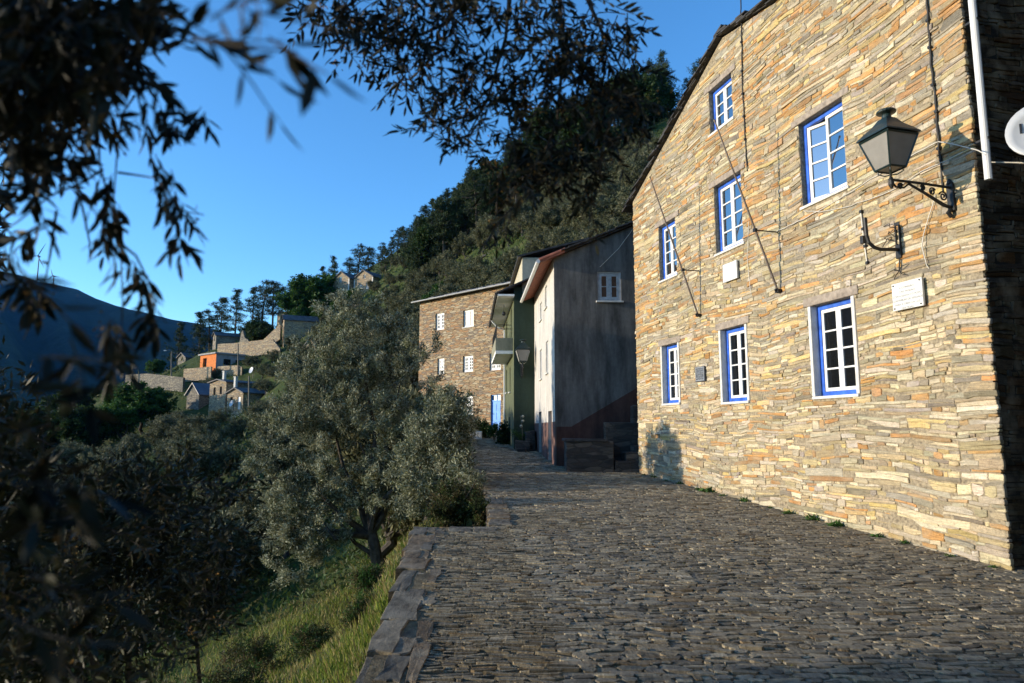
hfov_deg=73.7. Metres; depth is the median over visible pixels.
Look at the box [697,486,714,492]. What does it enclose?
weed tuft
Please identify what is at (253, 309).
pine tree
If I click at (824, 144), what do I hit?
window
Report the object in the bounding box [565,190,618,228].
olive tree
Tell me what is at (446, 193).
pine tree
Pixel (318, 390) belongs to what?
olive tree
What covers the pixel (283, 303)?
broadleaf tree
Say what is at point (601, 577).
road
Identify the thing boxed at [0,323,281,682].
olive tree
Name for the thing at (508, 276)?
olive tree
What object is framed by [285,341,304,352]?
olive tree
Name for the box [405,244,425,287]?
pine tree
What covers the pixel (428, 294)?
broadleaf tree
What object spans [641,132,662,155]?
olive tree
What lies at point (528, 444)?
rubble steps
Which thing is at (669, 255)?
window
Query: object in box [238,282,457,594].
olive tree
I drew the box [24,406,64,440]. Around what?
broadleaf tree
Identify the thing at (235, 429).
olive tree
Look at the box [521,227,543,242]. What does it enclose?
olive tree
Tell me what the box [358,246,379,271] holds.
pine tree
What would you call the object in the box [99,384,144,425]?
broadleaf tree
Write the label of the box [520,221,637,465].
rendered house
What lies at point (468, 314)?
window
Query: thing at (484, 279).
olive tree
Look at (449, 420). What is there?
olive tree
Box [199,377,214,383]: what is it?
olive tree
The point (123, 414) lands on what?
broadleaf tree
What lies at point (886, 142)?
wall lantern
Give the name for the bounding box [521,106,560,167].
broadleaf tree
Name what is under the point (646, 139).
olive tree
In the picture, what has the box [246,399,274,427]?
olive tree
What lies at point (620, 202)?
olive tree
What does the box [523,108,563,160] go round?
broadleaf tree
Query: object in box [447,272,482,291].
olive tree
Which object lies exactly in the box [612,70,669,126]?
broadleaf tree
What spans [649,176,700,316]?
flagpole
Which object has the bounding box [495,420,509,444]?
climbing shrub
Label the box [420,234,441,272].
pine tree
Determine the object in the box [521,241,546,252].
olive tree
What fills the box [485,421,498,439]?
potted plant
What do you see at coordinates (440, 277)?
olive tree
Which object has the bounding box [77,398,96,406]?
broadleaf tree
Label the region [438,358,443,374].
window
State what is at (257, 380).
olive tree
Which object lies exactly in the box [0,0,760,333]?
sky
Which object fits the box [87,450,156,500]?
olive tree
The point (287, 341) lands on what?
olive tree
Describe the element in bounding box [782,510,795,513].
weed tuft
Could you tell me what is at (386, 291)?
olive tree
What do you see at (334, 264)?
pine tree
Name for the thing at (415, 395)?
olive tree
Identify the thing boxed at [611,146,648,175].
olive tree
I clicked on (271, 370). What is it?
olive tree
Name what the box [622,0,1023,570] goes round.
stone house
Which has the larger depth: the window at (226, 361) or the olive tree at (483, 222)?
the window at (226, 361)
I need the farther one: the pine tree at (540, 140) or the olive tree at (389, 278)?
the olive tree at (389, 278)
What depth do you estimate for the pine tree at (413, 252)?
104.86 m
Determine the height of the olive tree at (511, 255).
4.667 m
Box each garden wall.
[125,374,184,391]
[183,366,211,381]
[217,339,280,356]
[217,365,242,376]
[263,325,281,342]
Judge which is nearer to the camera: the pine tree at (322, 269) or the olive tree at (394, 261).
the olive tree at (394, 261)
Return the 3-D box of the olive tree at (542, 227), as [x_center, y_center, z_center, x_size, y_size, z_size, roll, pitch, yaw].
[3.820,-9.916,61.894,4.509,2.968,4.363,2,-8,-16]
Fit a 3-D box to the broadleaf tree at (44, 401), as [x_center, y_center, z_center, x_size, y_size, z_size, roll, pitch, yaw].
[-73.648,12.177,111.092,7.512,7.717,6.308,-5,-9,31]
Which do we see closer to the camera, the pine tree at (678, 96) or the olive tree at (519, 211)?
the olive tree at (519, 211)
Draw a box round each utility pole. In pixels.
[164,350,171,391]
[237,343,238,375]
[248,376,249,405]
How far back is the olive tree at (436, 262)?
96.37 m
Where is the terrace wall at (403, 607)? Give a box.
[355,499,511,682]
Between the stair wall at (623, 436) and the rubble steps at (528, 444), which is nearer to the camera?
the stair wall at (623, 436)
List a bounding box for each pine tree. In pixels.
[159,322,191,363]
[187,310,206,354]
[191,308,220,350]
[209,296,233,331]
[219,288,248,332]
[237,286,261,325]
[244,280,275,322]
[257,280,289,325]
[317,266,327,277]
[326,255,338,276]
[340,257,359,273]
[342,243,367,274]
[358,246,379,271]
[373,242,390,273]
[377,245,391,272]
[386,237,395,268]
[390,228,405,262]
[394,226,411,252]
[398,246,423,279]
[400,232,414,267]
[401,225,412,244]
[401,226,433,269]
[405,219,419,248]
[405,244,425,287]
[407,245,424,279]
[413,204,430,219]
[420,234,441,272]
[423,217,434,225]
[424,198,434,216]
[426,222,448,274]
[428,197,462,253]
[429,200,460,258]
[438,193,471,258]
[442,187,451,214]
[446,178,479,233]
[451,181,474,239]
[451,200,472,234]
[456,172,493,227]
[462,167,476,226]
[468,171,493,225]
[470,168,489,215]
[475,172,503,217]
[493,143,522,167]
[497,150,531,201]
[526,116,555,163]
[592,100,612,150]
[609,72,641,134]
[639,87,656,127]
[644,82,665,124]
[645,59,658,74]
[654,48,681,92]
[654,66,676,87]
[674,92,680,105]
[680,78,689,94]
[687,58,700,78]
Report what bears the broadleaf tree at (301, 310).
on the hillside
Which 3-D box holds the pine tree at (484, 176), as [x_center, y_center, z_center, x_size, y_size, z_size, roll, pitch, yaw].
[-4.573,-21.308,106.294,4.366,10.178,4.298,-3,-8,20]
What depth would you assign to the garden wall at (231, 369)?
125.60 m
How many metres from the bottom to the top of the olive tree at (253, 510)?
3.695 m
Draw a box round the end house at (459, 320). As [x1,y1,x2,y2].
[411,281,509,433]
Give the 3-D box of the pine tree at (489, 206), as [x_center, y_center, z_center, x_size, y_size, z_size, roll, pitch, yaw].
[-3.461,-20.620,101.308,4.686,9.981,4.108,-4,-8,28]
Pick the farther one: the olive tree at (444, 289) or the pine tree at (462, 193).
the pine tree at (462, 193)
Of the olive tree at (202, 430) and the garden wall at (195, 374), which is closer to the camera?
the olive tree at (202, 430)
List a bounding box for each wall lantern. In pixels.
[515,339,530,377]
[856,107,956,217]
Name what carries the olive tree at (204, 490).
on the hillside
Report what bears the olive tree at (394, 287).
on the hillside
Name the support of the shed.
on the hillside
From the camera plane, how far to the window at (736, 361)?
13.92 m
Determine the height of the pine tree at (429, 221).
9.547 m
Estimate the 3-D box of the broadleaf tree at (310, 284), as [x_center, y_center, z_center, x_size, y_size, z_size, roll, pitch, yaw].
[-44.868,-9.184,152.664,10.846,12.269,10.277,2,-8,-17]
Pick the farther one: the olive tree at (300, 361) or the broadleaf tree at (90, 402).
the broadleaf tree at (90, 402)
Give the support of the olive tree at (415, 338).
on the hillside
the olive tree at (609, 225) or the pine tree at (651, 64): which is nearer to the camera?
the olive tree at (609, 225)
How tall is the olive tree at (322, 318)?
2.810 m
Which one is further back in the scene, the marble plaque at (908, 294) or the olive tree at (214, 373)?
the olive tree at (214, 373)
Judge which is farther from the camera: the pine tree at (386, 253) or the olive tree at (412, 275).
the pine tree at (386, 253)
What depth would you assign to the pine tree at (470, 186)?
101.80 m
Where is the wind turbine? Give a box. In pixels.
[36,245,44,282]
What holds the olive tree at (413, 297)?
on the hillside
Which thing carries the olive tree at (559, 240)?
on the hillside
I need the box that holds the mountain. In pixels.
[0,273,213,420]
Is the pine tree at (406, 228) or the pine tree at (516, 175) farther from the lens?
the pine tree at (406, 228)
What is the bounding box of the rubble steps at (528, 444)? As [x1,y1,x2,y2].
[515,430,535,451]
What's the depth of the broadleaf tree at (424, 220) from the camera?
117.23 m
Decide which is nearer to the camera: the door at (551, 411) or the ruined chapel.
the door at (551, 411)
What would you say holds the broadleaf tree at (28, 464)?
on the hillside
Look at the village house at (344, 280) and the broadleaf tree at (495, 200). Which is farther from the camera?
the village house at (344, 280)
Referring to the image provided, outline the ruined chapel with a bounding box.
[211,332,240,349]
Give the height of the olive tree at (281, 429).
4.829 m
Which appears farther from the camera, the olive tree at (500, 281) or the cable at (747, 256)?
the olive tree at (500, 281)
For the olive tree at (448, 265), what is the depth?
87.75 m
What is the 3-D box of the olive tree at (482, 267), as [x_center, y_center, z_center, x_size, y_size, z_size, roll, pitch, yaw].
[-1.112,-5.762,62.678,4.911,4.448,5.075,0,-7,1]
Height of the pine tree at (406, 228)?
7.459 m
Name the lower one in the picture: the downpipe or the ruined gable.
the ruined gable
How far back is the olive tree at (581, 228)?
54.40 m
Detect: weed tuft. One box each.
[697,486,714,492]
[739,496,749,501]
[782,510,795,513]
[802,513,823,521]
[826,519,844,526]
[870,532,885,537]
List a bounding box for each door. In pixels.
[491,395,500,425]
[551,411,551,459]
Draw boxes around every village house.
[207,371,255,414]
[332,271,355,301]
[352,270,380,295]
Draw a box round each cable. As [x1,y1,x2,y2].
[740,0,747,170]
[747,221,750,291]
[778,141,985,230]
[809,152,962,211]
[921,195,935,268]
[925,0,943,190]
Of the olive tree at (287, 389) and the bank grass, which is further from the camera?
the olive tree at (287, 389)
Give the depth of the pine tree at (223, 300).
161.39 m
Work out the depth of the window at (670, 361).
16.52 m
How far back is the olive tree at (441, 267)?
92.16 m
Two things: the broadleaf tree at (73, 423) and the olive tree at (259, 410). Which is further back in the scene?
the broadleaf tree at (73, 423)
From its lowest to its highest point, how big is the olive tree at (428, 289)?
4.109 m
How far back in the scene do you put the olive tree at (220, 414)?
91.23 m
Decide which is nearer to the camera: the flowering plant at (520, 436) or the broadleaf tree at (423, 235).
the flowering plant at (520, 436)
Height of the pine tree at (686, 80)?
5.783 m
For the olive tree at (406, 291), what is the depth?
97.70 m
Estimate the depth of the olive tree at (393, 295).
105.95 m
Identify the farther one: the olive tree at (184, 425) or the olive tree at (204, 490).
the olive tree at (184, 425)
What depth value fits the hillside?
27.49 m
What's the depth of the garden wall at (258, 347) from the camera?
134.37 m
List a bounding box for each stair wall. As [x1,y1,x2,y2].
[562,438,613,472]
[603,405,637,459]
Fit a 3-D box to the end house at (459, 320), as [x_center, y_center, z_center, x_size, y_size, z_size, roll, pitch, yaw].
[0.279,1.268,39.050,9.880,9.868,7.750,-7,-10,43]
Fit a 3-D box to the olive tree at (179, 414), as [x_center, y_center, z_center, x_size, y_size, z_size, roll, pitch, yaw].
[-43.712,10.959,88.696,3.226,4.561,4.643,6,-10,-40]
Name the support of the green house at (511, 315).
on the hillside
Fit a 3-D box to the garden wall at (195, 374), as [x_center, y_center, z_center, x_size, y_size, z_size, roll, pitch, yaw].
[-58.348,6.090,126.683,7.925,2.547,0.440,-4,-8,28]
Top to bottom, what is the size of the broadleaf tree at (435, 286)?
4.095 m
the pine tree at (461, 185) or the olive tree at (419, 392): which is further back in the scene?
the pine tree at (461, 185)
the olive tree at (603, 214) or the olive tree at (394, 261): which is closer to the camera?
the olive tree at (603, 214)
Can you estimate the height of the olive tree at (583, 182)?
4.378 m
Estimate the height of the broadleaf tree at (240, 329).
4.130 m
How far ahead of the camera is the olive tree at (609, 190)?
56.73 m
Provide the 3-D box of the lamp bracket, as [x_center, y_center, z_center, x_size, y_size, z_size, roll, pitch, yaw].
[5.247,-1.321,9.762,0.574,0.846,0.426,2,-8,-15]
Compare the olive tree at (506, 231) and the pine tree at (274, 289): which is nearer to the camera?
the olive tree at (506, 231)
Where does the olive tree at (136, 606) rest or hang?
on the hillside
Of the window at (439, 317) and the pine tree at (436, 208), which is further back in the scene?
the pine tree at (436, 208)
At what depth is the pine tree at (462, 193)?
107.56 m
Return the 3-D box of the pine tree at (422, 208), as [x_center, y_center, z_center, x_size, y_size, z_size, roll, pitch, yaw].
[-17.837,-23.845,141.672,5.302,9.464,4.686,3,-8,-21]
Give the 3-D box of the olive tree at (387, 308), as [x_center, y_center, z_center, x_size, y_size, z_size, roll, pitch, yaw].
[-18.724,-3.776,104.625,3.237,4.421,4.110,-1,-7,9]
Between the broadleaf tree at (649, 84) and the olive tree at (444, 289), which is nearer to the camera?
the olive tree at (444, 289)
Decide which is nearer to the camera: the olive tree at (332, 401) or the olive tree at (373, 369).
the olive tree at (373, 369)
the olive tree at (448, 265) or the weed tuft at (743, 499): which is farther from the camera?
the olive tree at (448, 265)
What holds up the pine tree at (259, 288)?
on the hillside
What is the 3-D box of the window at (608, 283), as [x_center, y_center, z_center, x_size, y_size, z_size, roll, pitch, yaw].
[2.834,-1.582,19.880,0.800,0.920,0.180,0,-7,-4]
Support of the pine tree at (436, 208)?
on the hillside
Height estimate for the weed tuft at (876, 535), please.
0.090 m
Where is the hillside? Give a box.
[1,112,672,682]
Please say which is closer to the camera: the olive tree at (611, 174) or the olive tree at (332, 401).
the olive tree at (332, 401)
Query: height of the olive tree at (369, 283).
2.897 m
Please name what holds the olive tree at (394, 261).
on the hillside
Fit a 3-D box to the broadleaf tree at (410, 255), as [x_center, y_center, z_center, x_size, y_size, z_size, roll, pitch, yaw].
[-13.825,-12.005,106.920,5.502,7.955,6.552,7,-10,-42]
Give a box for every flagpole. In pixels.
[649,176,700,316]
[713,119,781,292]
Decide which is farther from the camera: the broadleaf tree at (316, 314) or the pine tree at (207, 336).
the pine tree at (207, 336)
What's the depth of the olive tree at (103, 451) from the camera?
53.66 m
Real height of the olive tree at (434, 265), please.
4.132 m
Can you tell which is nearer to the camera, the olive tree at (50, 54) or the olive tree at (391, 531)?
the olive tree at (50, 54)
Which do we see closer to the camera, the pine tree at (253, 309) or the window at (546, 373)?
the window at (546, 373)
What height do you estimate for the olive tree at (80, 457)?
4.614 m
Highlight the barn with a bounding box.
[281,315,318,346]
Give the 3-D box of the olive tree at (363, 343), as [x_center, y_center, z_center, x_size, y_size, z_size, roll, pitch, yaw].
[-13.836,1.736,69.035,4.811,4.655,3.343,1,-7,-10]
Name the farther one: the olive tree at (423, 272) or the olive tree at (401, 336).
the olive tree at (423, 272)
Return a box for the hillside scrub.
[23,106,676,681]
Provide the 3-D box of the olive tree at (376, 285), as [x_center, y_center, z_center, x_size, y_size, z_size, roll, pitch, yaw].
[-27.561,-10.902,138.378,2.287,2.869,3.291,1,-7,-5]
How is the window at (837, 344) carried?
in the stone house at (834, 386)
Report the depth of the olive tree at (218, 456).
47.91 m
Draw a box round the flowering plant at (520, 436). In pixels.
[510,415,529,440]
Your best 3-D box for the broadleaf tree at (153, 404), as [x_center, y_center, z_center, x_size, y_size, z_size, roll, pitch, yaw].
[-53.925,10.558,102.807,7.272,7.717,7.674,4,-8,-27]
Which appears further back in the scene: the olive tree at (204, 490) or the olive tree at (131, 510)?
the olive tree at (131, 510)
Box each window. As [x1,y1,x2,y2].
[223,359,230,364]
[436,313,443,329]
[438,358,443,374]
[462,309,473,327]
[464,355,472,371]
[466,396,472,414]
[491,354,500,369]
[538,350,541,380]
[543,288,546,310]
[544,342,548,374]
[596,272,623,302]
[654,210,678,283]
[658,335,680,405]
[704,63,735,137]
[708,162,744,256]
[715,315,749,404]
[791,85,849,210]
[803,285,860,399]
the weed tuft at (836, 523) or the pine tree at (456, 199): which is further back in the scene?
the pine tree at (456, 199)
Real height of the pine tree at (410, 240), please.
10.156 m
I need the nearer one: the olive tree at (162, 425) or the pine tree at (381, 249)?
the olive tree at (162, 425)
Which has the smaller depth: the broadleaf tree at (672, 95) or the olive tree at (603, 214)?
the olive tree at (603, 214)
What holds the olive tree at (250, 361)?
on the hillside
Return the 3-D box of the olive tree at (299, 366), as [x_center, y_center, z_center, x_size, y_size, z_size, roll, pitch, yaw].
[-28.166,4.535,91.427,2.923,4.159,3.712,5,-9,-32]
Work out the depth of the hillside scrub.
24.60 m
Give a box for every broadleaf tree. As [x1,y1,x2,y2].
[0,440,54,474]
[6,419,61,454]
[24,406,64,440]
[32,394,82,409]
[44,403,110,449]
[52,387,92,406]
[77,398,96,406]
[89,388,101,397]
[92,399,143,443]
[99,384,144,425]
[113,380,164,434]
[128,386,179,427]
[143,359,166,373]
[237,327,246,336]
[243,318,271,340]
[246,322,273,340]
[271,290,311,315]
[281,279,325,314]
[287,273,332,314]
[290,304,309,315]
[309,301,326,322]
[313,271,337,293]
[327,301,340,314]
[342,288,355,303]
[400,241,437,272]
[412,224,455,269]
[419,215,433,225]
[421,289,440,298]
[430,281,445,290]
[456,155,500,186]
[473,177,503,215]
[493,163,528,204]
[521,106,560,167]
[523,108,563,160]
[549,100,614,154]
[605,62,646,88]
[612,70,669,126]
[625,74,670,126]
[644,68,677,120]
[651,80,677,123]
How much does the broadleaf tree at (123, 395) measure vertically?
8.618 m
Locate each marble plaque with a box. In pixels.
[723,260,738,282]
[891,277,925,311]
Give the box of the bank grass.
[135,514,461,682]
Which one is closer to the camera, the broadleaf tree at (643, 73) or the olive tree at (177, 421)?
the olive tree at (177, 421)
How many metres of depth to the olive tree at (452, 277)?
79.17 m
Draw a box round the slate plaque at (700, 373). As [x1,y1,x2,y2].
[695,366,705,381]
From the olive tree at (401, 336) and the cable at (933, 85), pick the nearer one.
the cable at (933, 85)
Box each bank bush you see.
[109,666,183,682]
[179,655,271,682]
[216,627,297,679]
[287,619,334,658]
[333,584,380,630]
[341,560,385,592]
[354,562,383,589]
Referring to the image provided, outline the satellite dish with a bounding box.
[991,108,1023,163]
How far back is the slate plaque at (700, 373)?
14.83 m
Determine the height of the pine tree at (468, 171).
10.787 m
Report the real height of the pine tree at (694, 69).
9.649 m
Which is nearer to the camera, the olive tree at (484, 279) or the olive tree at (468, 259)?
the olive tree at (484, 279)
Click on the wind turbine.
(38, 256)
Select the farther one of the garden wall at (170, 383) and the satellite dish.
the garden wall at (170, 383)
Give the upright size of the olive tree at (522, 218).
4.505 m
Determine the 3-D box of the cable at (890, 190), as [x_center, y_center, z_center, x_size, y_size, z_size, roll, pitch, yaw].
[5.420,-2.294,10.270,0.029,0.309,3.093,2,-8,-14]
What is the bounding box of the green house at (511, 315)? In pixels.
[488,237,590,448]
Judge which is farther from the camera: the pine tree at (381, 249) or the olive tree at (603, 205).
the pine tree at (381, 249)
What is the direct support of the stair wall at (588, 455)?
on the road
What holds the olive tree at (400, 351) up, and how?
on the hillside
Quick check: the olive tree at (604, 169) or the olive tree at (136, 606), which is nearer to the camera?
the olive tree at (136, 606)
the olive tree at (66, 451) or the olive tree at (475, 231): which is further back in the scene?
the olive tree at (475, 231)
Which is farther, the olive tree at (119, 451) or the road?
the olive tree at (119, 451)
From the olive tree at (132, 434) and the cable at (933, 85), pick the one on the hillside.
the olive tree at (132, 434)
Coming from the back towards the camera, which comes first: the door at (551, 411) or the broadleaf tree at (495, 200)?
the broadleaf tree at (495, 200)
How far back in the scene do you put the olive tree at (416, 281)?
96.65 m
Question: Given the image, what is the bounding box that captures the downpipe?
[964,0,992,180]
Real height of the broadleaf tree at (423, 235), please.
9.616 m
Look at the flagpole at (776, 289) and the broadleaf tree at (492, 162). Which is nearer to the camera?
the flagpole at (776, 289)
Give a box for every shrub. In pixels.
[470,416,491,437]
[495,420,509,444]
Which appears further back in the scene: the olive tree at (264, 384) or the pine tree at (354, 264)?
the pine tree at (354, 264)
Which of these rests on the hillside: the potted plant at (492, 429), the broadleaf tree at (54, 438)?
the broadleaf tree at (54, 438)
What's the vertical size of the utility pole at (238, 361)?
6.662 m
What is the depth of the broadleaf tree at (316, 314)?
145.13 m
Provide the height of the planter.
0.823 m
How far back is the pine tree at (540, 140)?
103.03 m
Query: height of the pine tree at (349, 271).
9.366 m
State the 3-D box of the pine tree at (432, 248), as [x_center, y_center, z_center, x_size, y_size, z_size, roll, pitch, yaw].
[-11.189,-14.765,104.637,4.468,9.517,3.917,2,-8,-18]
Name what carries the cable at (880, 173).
attached to the stone house at (834, 386)
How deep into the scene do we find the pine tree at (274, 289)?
160.44 m
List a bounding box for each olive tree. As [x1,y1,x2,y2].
[0,0,684,682]
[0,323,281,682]
[41,440,90,461]
[48,460,83,495]
[53,535,175,631]
[55,439,102,468]
[75,444,117,463]
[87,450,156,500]
[88,444,134,472]
[91,547,177,655]
[102,445,139,457]
[102,460,160,503]
[111,435,150,457]
[114,483,164,527]
[115,432,145,448]
[142,413,180,446]
[151,504,240,589]
[152,439,182,469]
[154,433,184,451]
[157,503,275,617]
[163,477,253,524]
[164,413,216,441]
[164,432,249,498]
[165,409,187,419]
[165,417,187,440]
[180,413,217,438]
[184,432,229,456]
[190,422,224,441]
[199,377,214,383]
[209,406,233,422]
[212,368,220,378]
[212,483,271,550]
[214,416,247,445]
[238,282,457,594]
[241,355,261,368]
[242,422,325,494]
[243,403,274,432]
[243,479,326,558]
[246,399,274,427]
[246,422,292,449]
[250,378,266,388]
[252,378,274,393]
[253,363,270,377]
[264,349,280,362]
[264,364,285,380]
[266,396,282,417]
[266,415,314,454]
[277,392,308,410]
[282,335,301,346]
[283,379,306,392]
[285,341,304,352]
[290,355,305,367]
[292,361,308,380]
[293,383,447,566]
[297,345,316,357]
[307,368,336,395]
[308,387,373,433]
[310,324,320,334]
[319,314,330,325]
[328,383,424,542]
[336,378,423,517]
[345,349,418,394]
[357,337,370,351]
[365,280,380,288]
[367,384,435,417]
[371,281,381,293]
[374,340,417,356]
[378,305,394,317]
[378,381,494,521]
[379,266,388,273]
[379,288,397,302]
[383,272,395,284]
[384,284,399,290]
[384,291,399,308]
[387,288,412,311]
[389,254,400,266]
[391,329,418,340]
[394,303,419,324]
[395,274,404,282]
[395,323,418,339]
[396,332,418,357]
[397,288,413,297]
[398,257,407,269]
[401,292,420,307]
[402,268,435,286]
[405,276,436,291]
[413,263,435,283]
[414,282,440,298]
[427,254,440,281]
[429,248,456,277]
[431,280,459,296]
[436,271,460,284]
[438,236,459,256]
[439,259,456,270]
[440,257,470,275]
[443,267,463,285]
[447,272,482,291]
[449,232,477,258]
[453,255,489,286]
[457,254,489,274]
[465,270,510,289]
[469,221,492,253]
[473,253,508,283]
[477,212,510,242]
[480,256,513,282]
[488,270,511,283]
[492,273,512,283]
[494,245,524,279]
[496,222,520,246]
[503,197,531,235]
[509,211,541,244]
[519,194,540,208]
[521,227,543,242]
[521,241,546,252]
[524,231,555,252]
[531,213,570,240]
[532,199,565,230]
[536,196,564,212]
[539,200,563,219]
[540,173,573,202]
[542,225,573,246]
[543,226,587,245]
[553,183,563,201]
[557,196,583,230]
[558,184,592,211]
[563,162,587,184]
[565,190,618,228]
[572,174,608,194]
[574,222,589,235]
[575,215,603,233]
[577,217,624,238]
[579,157,614,178]
[586,213,621,224]
[589,215,631,233]
[590,178,629,203]
[604,194,619,215]
[605,144,628,160]
[605,156,618,180]
[609,180,635,221]
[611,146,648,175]
[611,152,648,181]
[614,158,644,187]
[620,138,639,158]
[624,131,657,149]
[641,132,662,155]
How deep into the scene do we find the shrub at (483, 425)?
31.03 m
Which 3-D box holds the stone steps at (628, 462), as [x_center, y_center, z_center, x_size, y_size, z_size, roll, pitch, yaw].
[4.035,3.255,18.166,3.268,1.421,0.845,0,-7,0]
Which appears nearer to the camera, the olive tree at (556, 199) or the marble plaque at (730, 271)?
the marble plaque at (730, 271)
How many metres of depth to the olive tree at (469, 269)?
68.83 m
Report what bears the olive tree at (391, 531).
on the hillside
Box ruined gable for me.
[239,330,249,342]
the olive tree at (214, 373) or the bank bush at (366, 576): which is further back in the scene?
the olive tree at (214, 373)
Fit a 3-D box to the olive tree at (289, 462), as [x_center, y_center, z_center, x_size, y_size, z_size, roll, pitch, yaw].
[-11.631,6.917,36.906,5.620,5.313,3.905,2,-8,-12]
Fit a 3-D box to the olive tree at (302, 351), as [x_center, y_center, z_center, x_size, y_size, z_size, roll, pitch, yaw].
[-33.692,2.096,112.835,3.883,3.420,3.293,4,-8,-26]
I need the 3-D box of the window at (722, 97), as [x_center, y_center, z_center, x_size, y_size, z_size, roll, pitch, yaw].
[4.496,-5.072,14.532,0.200,1.155,1.215,2,-8,-15]
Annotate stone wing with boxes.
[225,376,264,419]
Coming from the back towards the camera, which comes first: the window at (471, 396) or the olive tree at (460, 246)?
the olive tree at (460, 246)
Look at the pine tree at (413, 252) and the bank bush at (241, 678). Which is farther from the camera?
the pine tree at (413, 252)
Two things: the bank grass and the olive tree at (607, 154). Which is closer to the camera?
the bank grass
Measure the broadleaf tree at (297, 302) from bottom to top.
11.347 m
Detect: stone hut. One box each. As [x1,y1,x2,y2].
[176,352,194,364]
[277,311,285,328]
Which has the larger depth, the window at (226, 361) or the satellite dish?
the window at (226, 361)
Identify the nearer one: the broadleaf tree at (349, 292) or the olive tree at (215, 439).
the olive tree at (215, 439)
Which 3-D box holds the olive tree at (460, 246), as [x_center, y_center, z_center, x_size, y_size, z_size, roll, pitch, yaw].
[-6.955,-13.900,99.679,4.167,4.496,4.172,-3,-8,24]
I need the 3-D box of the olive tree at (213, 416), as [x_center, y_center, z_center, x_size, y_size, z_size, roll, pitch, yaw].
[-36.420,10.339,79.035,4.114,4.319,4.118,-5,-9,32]
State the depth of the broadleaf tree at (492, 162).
114.65 m
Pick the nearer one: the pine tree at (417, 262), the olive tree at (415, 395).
the olive tree at (415, 395)
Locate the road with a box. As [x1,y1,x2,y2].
[362,436,1023,682]
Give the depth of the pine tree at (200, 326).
162.88 m
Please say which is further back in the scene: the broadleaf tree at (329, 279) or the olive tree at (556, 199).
the broadleaf tree at (329, 279)
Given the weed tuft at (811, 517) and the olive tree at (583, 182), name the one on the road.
the weed tuft at (811, 517)
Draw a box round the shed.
[184,382,209,409]
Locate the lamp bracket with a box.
[863,217,907,279]
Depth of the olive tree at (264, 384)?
99.79 m
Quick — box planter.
[470,431,481,438]
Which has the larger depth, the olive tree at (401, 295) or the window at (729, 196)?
the olive tree at (401, 295)
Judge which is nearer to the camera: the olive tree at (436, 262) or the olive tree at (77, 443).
the olive tree at (77, 443)
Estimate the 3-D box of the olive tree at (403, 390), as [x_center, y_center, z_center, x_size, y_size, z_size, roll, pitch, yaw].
[-4.547,4.218,23.701,3.926,5.880,5.650,2,-8,-17]
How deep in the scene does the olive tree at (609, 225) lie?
48.71 m
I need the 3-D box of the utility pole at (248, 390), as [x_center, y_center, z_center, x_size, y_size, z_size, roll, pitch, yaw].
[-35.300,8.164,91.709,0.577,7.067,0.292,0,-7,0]
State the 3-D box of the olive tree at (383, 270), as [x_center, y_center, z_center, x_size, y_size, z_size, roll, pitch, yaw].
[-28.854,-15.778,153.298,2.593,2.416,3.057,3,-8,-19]
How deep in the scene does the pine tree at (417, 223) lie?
117.59 m
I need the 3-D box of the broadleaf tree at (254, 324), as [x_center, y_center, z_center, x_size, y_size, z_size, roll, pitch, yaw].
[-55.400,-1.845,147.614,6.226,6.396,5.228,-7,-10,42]
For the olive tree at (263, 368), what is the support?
on the hillside
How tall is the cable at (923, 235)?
0.972 m
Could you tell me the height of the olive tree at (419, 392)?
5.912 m
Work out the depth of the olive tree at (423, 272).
100.64 m
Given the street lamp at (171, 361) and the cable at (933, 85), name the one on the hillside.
the street lamp at (171, 361)
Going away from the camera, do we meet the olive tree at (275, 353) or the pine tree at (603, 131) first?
the pine tree at (603, 131)
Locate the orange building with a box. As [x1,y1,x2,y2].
[198,352,248,371]
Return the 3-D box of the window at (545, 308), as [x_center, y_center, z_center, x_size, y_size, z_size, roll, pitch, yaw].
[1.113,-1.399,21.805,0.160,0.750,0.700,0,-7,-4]
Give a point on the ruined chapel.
(222, 338)
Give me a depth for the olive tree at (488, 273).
59.40 m
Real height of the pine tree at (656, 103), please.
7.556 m
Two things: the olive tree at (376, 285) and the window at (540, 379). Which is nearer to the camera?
the window at (540, 379)
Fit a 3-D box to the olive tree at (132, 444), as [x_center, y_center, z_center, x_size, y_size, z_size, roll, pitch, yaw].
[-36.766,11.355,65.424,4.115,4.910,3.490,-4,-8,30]
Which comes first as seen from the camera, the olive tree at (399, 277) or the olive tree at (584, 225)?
the olive tree at (584, 225)
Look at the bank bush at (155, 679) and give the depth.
12.17 m
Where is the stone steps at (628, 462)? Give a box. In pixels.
[614,445,638,472]
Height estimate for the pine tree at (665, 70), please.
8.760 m
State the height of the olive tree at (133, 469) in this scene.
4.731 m
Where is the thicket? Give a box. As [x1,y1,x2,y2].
[419,476,490,526]

